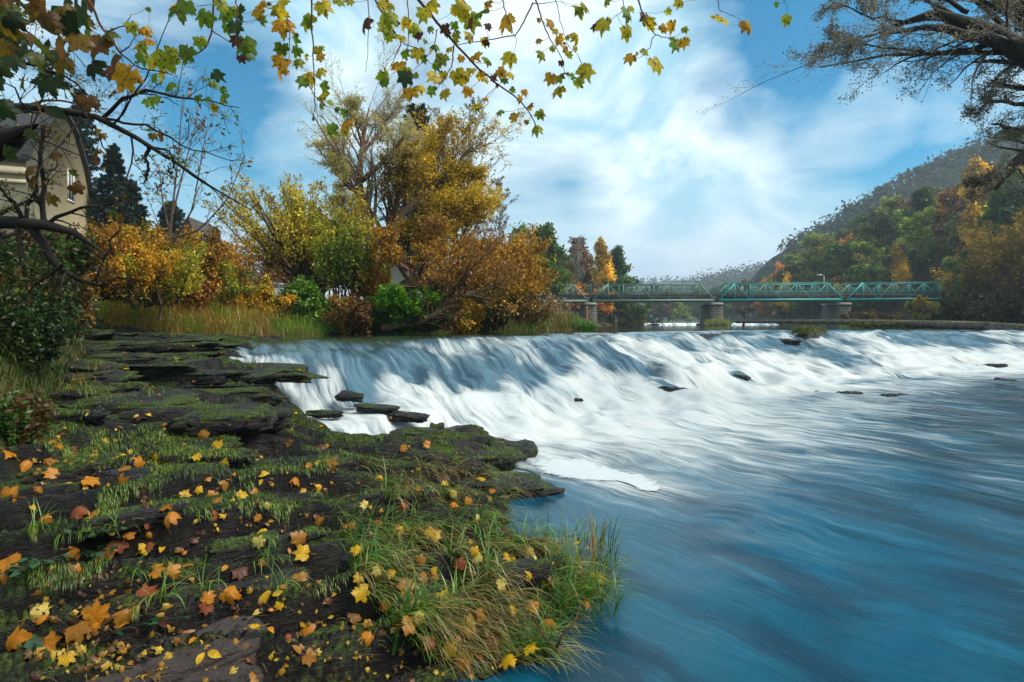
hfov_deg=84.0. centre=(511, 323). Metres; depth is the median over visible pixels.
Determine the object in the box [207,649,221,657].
fallen leaf
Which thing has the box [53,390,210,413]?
rock
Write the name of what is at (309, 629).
fallen leaf
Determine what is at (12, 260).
bush
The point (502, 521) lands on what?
rock
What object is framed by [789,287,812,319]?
tree
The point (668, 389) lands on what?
rock
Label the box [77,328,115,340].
rock
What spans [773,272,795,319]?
tree
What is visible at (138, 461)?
fallen leaf
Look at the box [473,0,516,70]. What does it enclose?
maple twig
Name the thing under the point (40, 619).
fallen leaf
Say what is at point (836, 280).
tree
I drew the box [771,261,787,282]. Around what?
tree
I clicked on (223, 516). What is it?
fallen leaf
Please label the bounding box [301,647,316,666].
fallen leaf
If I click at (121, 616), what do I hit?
fallen leaf
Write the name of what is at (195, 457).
fallen leaf
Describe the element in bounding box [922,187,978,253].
tree
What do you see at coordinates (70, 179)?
window
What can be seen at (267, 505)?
fallen leaf
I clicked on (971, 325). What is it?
mossy log
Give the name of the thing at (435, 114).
bare tree
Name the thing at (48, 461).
fallen leaf
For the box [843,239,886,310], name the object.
tree
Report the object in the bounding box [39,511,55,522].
fallen leaf
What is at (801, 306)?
tree
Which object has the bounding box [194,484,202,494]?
fallen leaf
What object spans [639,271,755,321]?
hill
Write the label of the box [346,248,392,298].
bush
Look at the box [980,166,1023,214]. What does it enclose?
tree
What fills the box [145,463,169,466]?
rock
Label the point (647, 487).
foam raft
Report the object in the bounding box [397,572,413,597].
fallen leaf
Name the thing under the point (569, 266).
tree
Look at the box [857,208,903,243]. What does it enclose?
tree
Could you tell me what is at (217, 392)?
rock
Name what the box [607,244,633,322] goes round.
tree
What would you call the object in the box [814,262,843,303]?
tree
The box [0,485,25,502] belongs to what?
fallen leaf
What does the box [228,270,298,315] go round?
bush
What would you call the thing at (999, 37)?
leaning tree
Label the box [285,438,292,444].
fallen leaf
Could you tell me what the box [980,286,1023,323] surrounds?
bush
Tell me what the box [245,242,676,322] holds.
woods
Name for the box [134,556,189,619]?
grass tuft
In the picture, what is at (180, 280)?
bush
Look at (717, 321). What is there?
grass clump
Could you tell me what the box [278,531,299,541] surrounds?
rock
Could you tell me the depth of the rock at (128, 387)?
7.25 m
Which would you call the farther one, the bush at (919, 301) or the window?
the bush at (919, 301)
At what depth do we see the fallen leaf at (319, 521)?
4.45 m
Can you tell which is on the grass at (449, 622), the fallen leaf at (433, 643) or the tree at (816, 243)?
the fallen leaf at (433, 643)
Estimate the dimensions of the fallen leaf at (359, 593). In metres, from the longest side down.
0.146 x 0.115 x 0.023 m
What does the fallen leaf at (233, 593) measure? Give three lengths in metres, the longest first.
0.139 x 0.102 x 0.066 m
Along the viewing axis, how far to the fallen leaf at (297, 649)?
2.82 m
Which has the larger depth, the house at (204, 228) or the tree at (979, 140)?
the tree at (979, 140)
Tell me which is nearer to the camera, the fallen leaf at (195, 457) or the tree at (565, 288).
the fallen leaf at (195, 457)
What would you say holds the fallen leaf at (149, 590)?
on the rock at (129, 596)
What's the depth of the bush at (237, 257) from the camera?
16.57 m
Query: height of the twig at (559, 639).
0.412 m
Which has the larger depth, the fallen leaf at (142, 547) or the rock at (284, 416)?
the rock at (284, 416)
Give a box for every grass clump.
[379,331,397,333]
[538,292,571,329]
[566,319,596,329]
[704,316,732,325]
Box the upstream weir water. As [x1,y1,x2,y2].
[644,323,777,324]
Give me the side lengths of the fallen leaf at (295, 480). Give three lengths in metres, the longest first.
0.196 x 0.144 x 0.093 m
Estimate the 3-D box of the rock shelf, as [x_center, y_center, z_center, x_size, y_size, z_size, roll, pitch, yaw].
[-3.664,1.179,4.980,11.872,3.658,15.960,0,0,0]
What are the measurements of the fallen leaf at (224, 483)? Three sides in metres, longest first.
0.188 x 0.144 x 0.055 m
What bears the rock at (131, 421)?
on the rock shelf
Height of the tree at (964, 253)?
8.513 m
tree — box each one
[0,0,298,311]
[70,88,109,225]
[85,142,141,236]
[119,179,154,239]
[151,200,188,239]
[379,103,442,293]
[396,102,448,289]
[425,105,483,298]
[446,95,518,241]
[485,175,523,248]
[507,221,576,302]
[536,222,566,305]
[544,262,569,313]
[554,250,597,310]
[556,272,576,308]
[564,235,594,317]
[566,281,588,314]
[568,237,593,302]
[569,236,591,317]
[590,234,616,319]
[593,288,615,321]
[598,273,653,325]
[605,303,630,325]
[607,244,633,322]
[627,308,649,324]
[641,283,664,302]
[644,291,658,321]
[651,290,675,322]
[665,290,683,321]
[670,302,684,322]
[679,287,701,321]
[681,306,691,320]
[688,302,704,320]
[696,0,1023,235]
[710,284,743,318]
[715,281,740,322]
[730,278,755,319]
[750,278,772,319]
[751,279,771,319]
[770,302,788,319]
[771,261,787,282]
[771,261,807,316]
[773,252,802,289]
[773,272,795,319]
[776,270,792,319]
[777,248,799,267]
[787,282,821,319]
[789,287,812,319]
[791,256,809,275]
[791,273,816,319]
[792,253,844,289]
[795,247,826,282]
[799,232,829,255]
[799,273,827,311]
[800,227,853,271]
[803,232,833,245]
[808,237,836,251]
[809,245,824,285]
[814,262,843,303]
[821,238,860,283]
[822,245,837,274]
[824,275,859,309]
[833,263,872,315]
[839,233,877,245]
[842,205,850,213]
[842,222,869,233]
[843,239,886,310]
[844,263,891,312]
[845,240,909,309]
[849,212,870,226]
[849,221,872,239]
[856,208,898,262]
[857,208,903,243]
[863,206,920,266]
[875,185,883,196]
[876,194,902,212]
[882,182,890,193]
[886,241,912,309]
[889,185,940,255]
[893,205,941,285]
[895,195,913,211]
[896,205,912,265]
[898,173,904,185]
[901,226,938,274]
[904,168,913,178]
[904,186,946,237]
[912,165,921,177]
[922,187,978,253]
[931,200,963,271]
[933,156,941,163]
[936,211,963,261]
[937,186,965,207]
[939,256,968,306]
[940,239,971,305]
[941,229,995,308]
[945,148,954,159]
[948,250,981,309]
[953,148,962,155]
[954,154,992,204]
[956,166,1023,244]
[957,201,987,307]
[969,137,981,147]
[975,188,1020,244]
[979,161,1006,213]
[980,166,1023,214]
[987,173,1020,210]
[993,149,1013,169]
[994,180,1023,227]
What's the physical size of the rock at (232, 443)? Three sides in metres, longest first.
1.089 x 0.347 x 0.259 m
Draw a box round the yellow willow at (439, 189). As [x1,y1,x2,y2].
[352,100,528,288]
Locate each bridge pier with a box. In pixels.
[580,303,596,321]
[700,303,722,325]
[821,303,851,325]
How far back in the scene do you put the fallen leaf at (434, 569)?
3.64 m
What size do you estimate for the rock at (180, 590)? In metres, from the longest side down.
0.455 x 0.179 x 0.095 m
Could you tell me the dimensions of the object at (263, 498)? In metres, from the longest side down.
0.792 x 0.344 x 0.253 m
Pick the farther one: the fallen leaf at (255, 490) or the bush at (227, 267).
the bush at (227, 267)
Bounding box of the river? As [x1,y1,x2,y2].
[224,325,1023,681]
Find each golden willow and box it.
[928,203,1023,304]
[950,212,1023,312]
[959,259,1014,300]
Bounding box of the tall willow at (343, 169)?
[293,28,427,302]
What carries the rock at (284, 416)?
on the rock shelf
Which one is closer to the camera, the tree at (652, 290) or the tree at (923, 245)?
the tree at (923, 245)
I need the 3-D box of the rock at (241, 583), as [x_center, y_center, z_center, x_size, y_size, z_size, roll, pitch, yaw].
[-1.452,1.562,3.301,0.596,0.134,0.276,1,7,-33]
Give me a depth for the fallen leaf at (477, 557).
3.82 m
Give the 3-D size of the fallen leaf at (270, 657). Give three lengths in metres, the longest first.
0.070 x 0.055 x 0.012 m
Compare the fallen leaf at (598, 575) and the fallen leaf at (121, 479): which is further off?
the fallen leaf at (121, 479)
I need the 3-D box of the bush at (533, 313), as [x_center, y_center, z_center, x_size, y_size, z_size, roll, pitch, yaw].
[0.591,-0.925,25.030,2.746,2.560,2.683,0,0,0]
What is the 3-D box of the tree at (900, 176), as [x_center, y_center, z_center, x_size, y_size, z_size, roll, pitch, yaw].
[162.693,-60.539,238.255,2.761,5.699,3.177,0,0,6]
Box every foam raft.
[528,456,659,490]
[635,484,659,490]
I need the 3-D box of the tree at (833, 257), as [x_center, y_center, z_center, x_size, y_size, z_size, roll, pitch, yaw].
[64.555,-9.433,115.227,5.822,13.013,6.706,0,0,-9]
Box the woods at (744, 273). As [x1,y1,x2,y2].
[631,260,766,320]
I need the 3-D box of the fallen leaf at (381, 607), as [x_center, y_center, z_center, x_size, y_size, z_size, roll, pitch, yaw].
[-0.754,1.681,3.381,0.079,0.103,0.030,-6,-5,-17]
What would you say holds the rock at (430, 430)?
on the rock shelf
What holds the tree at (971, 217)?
on the ground at (925, 275)
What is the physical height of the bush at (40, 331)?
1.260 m
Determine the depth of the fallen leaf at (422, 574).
3.58 m
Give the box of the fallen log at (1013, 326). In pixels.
[978,322,1023,330]
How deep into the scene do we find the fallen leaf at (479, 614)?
3.22 m
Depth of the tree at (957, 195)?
102.18 m
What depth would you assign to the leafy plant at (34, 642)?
2.56 m
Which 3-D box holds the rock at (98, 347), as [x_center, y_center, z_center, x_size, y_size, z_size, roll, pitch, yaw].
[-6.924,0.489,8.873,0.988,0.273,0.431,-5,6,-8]
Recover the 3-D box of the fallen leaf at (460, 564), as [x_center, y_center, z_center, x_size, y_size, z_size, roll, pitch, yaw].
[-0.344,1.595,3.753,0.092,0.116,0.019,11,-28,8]
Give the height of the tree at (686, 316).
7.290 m
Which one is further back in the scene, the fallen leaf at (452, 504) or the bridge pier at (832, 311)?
the bridge pier at (832, 311)
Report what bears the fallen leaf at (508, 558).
on the grass at (449, 622)
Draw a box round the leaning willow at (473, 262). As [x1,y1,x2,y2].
[367,211,561,332]
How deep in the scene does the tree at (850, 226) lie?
143.27 m
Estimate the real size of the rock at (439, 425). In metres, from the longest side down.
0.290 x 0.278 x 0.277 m
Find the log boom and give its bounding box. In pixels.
[735,320,925,327]
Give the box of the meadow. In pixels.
[661,322,734,322]
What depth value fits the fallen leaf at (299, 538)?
3.84 m
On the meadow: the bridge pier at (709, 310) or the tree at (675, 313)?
the tree at (675, 313)
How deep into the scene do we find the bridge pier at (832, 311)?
79.36 m
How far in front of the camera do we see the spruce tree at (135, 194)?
36.01 m
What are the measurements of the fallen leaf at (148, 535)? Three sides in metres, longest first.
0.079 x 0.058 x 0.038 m
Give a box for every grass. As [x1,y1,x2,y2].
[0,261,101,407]
[3,230,588,335]
[54,353,261,396]
[323,440,650,681]
[511,509,650,619]
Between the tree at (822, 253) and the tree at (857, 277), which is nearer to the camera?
the tree at (857, 277)
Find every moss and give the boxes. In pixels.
[18,393,587,626]
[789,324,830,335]
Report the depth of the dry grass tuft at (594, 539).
4.32 m
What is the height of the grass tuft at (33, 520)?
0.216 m
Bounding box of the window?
[67,169,74,203]
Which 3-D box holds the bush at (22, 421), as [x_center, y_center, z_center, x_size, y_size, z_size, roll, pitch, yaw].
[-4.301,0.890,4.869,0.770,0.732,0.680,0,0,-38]
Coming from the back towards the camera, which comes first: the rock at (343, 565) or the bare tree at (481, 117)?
the bare tree at (481, 117)
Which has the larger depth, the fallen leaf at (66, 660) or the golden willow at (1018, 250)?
the golden willow at (1018, 250)
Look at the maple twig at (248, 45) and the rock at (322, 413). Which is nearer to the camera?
the maple twig at (248, 45)
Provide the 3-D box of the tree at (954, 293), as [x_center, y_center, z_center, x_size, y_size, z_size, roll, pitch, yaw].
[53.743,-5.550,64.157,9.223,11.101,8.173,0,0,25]
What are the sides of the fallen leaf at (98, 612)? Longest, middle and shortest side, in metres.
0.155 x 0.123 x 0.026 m
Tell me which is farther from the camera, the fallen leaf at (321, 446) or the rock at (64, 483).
the fallen leaf at (321, 446)
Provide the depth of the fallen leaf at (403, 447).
6.87 m
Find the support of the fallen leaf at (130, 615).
on the fallen leaf at (121, 616)
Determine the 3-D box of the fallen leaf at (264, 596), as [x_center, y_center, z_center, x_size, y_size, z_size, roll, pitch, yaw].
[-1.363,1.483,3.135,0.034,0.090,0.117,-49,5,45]
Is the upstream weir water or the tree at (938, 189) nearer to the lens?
the upstream weir water
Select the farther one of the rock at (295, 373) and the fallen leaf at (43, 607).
the rock at (295, 373)
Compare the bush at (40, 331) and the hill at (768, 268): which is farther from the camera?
the hill at (768, 268)
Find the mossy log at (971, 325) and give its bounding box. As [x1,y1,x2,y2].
[848,320,994,329]
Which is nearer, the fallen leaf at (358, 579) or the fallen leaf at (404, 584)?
the fallen leaf at (358, 579)
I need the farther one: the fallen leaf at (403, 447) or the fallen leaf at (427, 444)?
the fallen leaf at (427, 444)
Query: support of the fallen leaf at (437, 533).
on the grass at (449, 622)
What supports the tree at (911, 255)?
on the ground at (925, 275)
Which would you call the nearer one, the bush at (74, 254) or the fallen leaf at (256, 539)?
the fallen leaf at (256, 539)
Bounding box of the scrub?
[745,130,1023,319]
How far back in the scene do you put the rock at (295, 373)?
8.75 m
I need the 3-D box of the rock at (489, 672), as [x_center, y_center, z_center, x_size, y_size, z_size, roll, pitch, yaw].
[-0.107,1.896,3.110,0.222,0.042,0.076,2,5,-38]
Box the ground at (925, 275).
[0,254,992,407]
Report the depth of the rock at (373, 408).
9.07 m
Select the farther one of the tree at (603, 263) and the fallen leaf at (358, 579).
the tree at (603, 263)
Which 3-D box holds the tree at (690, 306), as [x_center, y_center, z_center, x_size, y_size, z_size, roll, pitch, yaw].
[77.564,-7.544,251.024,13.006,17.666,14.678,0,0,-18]
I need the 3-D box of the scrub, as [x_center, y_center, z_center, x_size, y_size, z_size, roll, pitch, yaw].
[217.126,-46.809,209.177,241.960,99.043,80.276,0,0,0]
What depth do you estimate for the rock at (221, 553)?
3.53 m
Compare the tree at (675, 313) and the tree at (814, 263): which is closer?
the tree at (814, 263)
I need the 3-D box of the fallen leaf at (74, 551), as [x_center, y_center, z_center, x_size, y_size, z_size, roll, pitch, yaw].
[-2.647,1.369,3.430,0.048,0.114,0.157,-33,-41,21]
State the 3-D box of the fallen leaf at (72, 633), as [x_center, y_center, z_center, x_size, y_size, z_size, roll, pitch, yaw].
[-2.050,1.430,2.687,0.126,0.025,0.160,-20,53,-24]
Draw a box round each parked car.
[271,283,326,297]
[320,286,362,299]
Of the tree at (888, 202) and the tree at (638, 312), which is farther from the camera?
the tree at (888, 202)
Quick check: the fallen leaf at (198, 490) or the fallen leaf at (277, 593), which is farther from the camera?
the fallen leaf at (198, 490)
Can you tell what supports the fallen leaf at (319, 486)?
on the rock shelf
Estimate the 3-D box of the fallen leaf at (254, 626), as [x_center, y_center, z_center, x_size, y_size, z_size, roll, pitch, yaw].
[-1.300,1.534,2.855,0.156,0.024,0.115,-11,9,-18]
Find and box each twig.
[87,0,172,97]
[146,0,241,73]
[218,0,276,64]
[257,0,305,81]
[295,0,355,139]
[344,0,374,70]
[375,0,440,101]
[416,0,546,138]
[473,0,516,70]
[533,0,595,98]
[533,602,581,664]
[590,0,690,75]
[673,0,751,36]
[773,0,791,28]
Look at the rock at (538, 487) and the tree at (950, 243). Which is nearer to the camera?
the rock at (538, 487)
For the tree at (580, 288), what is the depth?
85.25 m
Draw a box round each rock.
[17,453,136,484]
[48,408,110,424]
[49,392,91,401]
[49,481,79,485]
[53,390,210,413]
[56,383,117,397]
[62,357,126,371]
[62,369,143,384]
[74,499,188,538]
[76,341,119,350]
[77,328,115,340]
[79,345,105,351]
[83,351,185,364]
[88,336,243,352]
[88,614,267,681]
[91,467,135,478]
[105,381,150,389]
[105,417,148,424]
[106,361,199,378]
[108,333,211,340]
[108,414,119,417]
[109,463,227,486]
[114,594,141,600]
[118,406,195,422]
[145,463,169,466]
[149,445,258,468]
[152,435,244,448]
[153,369,287,384]
[153,490,250,509]
[156,349,238,357]
[157,386,229,395]
[164,583,233,598]
[167,408,278,436]
[167,561,200,567]
[169,385,289,404]
[175,652,263,681]
[181,359,329,382]
[200,530,280,564]
[209,404,293,430]
[210,403,273,407]
[226,567,310,588]
[236,458,282,469]
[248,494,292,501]
[266,492,326,498]
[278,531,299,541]
[281,455,358,471]
[298,527,331,543]
[305,409,343,417]
[305,623,344,637]
[333,525,381,532]
[334,390,363,402]
[337,543,430,574]
[353,403,400,413]
[359,484,439,506]
[367,670,393,681]
[387,664,460,681]
[388,410,429,422]
[389,428,428,435]
[411,424,494,437]
[421,445,526,470]
[429,422,444,428]
[448,469,564,499]
[460,506,489,511]
[472,511,510,524]
[475,557,551,594]
[475,661,510,680]
[486,438,537,461]
[532,555,570,590]
[657,386,686,391]
[700,334,721,337]
[734,374,750,380]
[777,338,801,345]
[795,333,821,339]
[836,391,863,393]
[880,393,907,396]
[983,363,1007,367]
[993,377,1021,381]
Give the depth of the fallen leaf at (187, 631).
2.92 m
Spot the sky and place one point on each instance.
(627, 157)
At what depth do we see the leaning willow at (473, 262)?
17.65 m
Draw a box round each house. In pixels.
[0,112,97,240]
[183,217,226,256]
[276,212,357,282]
[389,261,422,297]
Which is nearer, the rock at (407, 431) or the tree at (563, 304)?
the rock at (407, 431)
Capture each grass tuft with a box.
[19,497,66,535]
[50,505,92,550]
[93,504,133,537]
[118,545,161,584]
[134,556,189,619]
[185,555,238,592]
[240,536,293,574]
[250,552,314,594]
[378,622,409,655]
[587,505,614,569]
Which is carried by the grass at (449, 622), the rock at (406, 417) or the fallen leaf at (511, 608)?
the fallen leaf at (511, 608)
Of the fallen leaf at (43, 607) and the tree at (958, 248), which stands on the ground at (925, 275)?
the tree at (958, 248)
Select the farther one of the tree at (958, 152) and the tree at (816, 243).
the tree at (958, 152)
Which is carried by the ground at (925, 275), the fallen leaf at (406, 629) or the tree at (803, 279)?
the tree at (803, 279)
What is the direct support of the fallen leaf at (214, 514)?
on the moss at (62, 572)
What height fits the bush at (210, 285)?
2.512 m
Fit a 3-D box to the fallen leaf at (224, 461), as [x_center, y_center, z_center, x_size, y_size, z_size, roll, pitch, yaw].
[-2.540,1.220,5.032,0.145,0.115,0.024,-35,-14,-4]
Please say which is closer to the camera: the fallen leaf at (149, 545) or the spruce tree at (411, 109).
the fallen leaf at (149, 545)
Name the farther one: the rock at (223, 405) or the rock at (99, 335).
the rock at (99, 335)
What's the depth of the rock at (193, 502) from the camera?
4.37 m
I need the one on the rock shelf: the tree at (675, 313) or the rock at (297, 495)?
the rock at (297, 495)
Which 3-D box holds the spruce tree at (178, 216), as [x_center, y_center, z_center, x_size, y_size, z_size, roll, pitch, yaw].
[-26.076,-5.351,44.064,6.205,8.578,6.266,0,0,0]
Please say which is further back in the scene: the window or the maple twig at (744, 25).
the window
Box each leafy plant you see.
[0,548,72,577]
[11,634,44,652]
[64,524,126,537]
[71,544,117,558]
[114,616,189,635]
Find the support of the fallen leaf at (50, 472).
on the rock shelf
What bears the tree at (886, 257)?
on the ground at (925, 275)
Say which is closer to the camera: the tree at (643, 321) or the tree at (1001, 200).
the tree at (1001, 200)
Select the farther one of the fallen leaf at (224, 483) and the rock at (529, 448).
the rock at (529, 448)
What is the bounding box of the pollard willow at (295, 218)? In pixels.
[200,171,381,293]
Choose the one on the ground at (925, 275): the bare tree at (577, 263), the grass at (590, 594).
the bare tree at (577, 263)
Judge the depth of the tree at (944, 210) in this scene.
90.11 m
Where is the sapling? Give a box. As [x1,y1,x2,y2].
[143,70,252,319]
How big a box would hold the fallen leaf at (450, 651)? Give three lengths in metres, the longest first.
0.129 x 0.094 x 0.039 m
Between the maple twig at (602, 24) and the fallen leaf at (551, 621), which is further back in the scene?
the fallen leaf at (551, 621)
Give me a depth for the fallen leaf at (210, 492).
4.59 m
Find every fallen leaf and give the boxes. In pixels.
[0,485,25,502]
[0,552,21,568]
[0,569,11,584]
[1,448,19,460]
[5,616,32,650]
[18,602,52,621]
[20,458,32,471]
[33,486,42,494]
[36,614,48,624]
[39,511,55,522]
[42,467,58,478]
[42,630,61,650]
[43,458,58,465]
[57,645,76,666]
[64,619,91,643]
[65,546,79,560]
[65,563,82,578]
[69,506,91,519]
[76,476,99,486]
[77,599,109,630]
[83,509,99,519]
[90,621,98,632]
[95,545,116,560]
[102,608,134,625]
[106,539,128,554]
[117,472,129,484]
[118,465,130,470]
[122,531,136,542]
[127,606,141,621]
[131,456,145,466]
[135,543,149,555]
[135,583,158,597]
[144,542,154,551]
[145,532,151,538]
[146,563,165,582]
[151,453,160,463]
[158,619,166,626]
[160,503,172,510]
[162,505,181,529]
[164,561,185,578]
[174,489,191,496]
[182,630,194,633]
[189,538,198,542]
[191,453,201,460]
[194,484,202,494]
[196,652,204,664]
[198,429,210,437]
[198,598,216,615]
[200,590,216,607]
[207,487,217,495]
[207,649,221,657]
[208,507,217,516]
[210,439,223,448]
[211,497,221,502]
[216,480,228,490]
[217,585,242,604]
[218,513,229,519]
[218,587,225,602]
[219,457,229,466]
[231,561,248,579]
[236,489,247,497]
[242,658,254,662]
[249,623,266,628]
[249,671,262,681]
[250,487,258,493]
[252,535,265,547]
[254,513,262,521]
[256,557,266,566]
[258,471,268,476]
[259,583,271,602]
[263,501,269,508]
[268,647,277,659]
[272,590,283,595]
[274,601,283,610]
[284,633,290,640]
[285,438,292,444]
[290,477,298,486]
[290,524,306,547]
[292,544,313,561]
[292,568,307,581]
[292,645,300,653]
[299,623,315,636]
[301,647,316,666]
[312,484,321,492]
[315,444,325,449]
[315,513,323,525]
[322,597,332,606]
[326,456,337,468]
[345,613,361,623]
[349,544,363,555]
[351,582,369,602]
[353,572,362,583]
[359,500,367,508]
[359,627,377,647]
[371,565,381,576]
[378,598,391,611]
[386,565,395,578]
[392,524,407,536]
[395,615,417,635]
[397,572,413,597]
[398,502,410,512]
[400,445,407,451]
[411,610,424,624]
[413,554,425,568]
[419,571,429,583]
[421,633,435,650]
[422,440,432,447]
[424,525,434,538]
[429,528,441,542]
[429,573,438,583]
[431,563,436,575]
[436,589,451,603]
[437,473,449,482]
[440,639,461,659]
[446,490,456,497]
[450,502,458,508]
[453,557,466,572]
[454,643,473,672]
[459,623,474,638]
[461,624,471,634]
[462,608,475,630]
[463,496,472,506]
[469,544,478,556]
[472,552,482,563]
[474,607,484,622]
[484,634,499,653]
[492,578,506,591]
[498,653,521,669]
[503,552,510,560]
[507,605,516,616]
[517,642,540,656]
[521,545,534,557]
[524,571,531,581]
[525,595,538,613]
[538,618,556,633]
[581,599,590,610]
[590,567,606,584]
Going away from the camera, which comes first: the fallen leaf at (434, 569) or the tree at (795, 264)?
the fallen leaf at (434, 569)
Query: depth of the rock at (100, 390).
6.83 m
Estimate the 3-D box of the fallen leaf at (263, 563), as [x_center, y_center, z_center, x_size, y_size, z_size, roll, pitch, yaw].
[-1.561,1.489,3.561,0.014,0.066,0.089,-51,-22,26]
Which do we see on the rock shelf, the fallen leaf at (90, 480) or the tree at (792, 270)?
the fallen leaf at (90, 480)
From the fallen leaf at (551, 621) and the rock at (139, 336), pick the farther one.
the rock at (139, 336)
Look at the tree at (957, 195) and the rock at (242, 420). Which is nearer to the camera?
the rock at (242, 420)
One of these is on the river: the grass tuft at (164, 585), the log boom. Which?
the log boom
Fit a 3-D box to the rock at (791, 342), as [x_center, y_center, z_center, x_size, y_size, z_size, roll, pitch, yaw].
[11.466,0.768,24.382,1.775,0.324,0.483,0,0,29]
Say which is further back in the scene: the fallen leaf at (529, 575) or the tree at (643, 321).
the tree at (643, 321)
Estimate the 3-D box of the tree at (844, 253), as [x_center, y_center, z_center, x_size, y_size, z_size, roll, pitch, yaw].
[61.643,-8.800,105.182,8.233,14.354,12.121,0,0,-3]
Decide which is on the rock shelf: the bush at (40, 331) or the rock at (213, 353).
the rock at (213, 353)
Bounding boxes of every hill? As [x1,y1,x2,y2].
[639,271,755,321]
[723,141,1022,321]
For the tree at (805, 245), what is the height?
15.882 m
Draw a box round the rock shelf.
[0,317,570,681]
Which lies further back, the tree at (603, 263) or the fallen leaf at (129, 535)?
the tree at (603, 263)
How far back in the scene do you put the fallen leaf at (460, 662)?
3.11 m
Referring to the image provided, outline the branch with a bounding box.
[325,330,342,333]
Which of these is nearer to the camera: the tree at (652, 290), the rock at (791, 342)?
the rock at (791, 342)
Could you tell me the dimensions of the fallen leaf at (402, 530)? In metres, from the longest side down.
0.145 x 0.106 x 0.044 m
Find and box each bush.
[0,236,79,312]
[0,277,84,377]
[0,383,65,445]
[2,222,112,280]
[50,277,102,342]
[66,218,183,306]
[84,215,210,313]
[116,221,152,245]
[156,223,243,311]
[162,225,222,249]
[201,259,254,307]
[211,230,283,286]
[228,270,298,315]
[267,274,332,322]
[300,182,382,298]
[313,290,378,334]
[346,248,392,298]
[363,281,448,333]
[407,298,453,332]
[443,298,488,332]
[470,228,549,299]
[473,284,516,331]
[506,291,553,330]
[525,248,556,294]
[839,308,905,319]
[903,294,947,320]
[908,290,1022,322]
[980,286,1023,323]
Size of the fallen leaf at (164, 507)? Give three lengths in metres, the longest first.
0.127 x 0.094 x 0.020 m
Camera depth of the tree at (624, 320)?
91.45 m
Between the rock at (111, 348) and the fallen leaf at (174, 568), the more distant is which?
the rock at (111, 348)
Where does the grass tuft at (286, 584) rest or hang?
on the rock shelf
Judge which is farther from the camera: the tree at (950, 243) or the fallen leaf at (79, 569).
the tree at (950, 243)
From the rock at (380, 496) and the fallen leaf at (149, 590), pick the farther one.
the rock at (380, 496)
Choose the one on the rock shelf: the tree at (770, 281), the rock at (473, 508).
the rock at (473, 508)
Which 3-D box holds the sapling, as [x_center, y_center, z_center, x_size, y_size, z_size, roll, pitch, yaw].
[-6.765,-2.844,12.108,2.542,5.527,1.077,0,0,24]
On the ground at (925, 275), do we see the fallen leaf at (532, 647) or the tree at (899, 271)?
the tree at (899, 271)
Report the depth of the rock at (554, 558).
4.01 m
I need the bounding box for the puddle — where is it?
[154,384,271,386]
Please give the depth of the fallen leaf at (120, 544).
3.56 m
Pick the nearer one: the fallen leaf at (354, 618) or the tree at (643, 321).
the fallen leaf at (354, 618)
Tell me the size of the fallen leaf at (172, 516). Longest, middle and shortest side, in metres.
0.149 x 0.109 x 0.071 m
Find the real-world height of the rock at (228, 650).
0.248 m
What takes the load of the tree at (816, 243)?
on the ground at (925, 275)
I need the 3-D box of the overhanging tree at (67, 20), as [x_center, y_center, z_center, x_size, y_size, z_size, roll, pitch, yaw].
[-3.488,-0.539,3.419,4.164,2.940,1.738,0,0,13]
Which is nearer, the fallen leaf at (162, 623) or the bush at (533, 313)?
the fallen leaf at (162, 623)
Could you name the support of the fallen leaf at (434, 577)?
on the grass at (449, 622)
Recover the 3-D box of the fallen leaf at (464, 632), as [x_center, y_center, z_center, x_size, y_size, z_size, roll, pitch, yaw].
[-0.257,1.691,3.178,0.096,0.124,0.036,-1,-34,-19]
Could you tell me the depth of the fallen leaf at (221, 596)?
3.02 m
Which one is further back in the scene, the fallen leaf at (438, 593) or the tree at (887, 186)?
the tree at (887, 186)
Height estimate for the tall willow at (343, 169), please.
9.303 m
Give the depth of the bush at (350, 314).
15.81 m
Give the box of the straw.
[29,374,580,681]
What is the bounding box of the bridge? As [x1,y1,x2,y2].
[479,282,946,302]
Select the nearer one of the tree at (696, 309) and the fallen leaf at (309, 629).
the fallen leaf at (309, 629)
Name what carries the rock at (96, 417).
on the rock shelf
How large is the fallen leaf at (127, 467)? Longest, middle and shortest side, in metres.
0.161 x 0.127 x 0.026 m
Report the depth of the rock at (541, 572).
3.59 m
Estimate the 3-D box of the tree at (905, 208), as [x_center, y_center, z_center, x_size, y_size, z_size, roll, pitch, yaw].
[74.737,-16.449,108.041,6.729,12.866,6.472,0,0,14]
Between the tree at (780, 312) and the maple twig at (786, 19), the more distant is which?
the tree at (780, 312)
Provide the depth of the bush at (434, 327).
17.34 m
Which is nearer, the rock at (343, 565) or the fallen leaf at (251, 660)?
the fallen leaf at (251, 660)
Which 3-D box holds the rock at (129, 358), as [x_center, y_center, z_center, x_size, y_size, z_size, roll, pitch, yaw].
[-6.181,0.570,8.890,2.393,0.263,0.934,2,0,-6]
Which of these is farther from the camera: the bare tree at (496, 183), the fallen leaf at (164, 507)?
the bare tree at (496, 183)
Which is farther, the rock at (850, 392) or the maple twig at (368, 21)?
the rock at (850, 392)
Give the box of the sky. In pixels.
[0,0,1023,282]
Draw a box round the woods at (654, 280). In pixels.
[628,275,717,290]
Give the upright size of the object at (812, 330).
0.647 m
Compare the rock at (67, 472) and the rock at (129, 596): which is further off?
the rock at (67, 472)

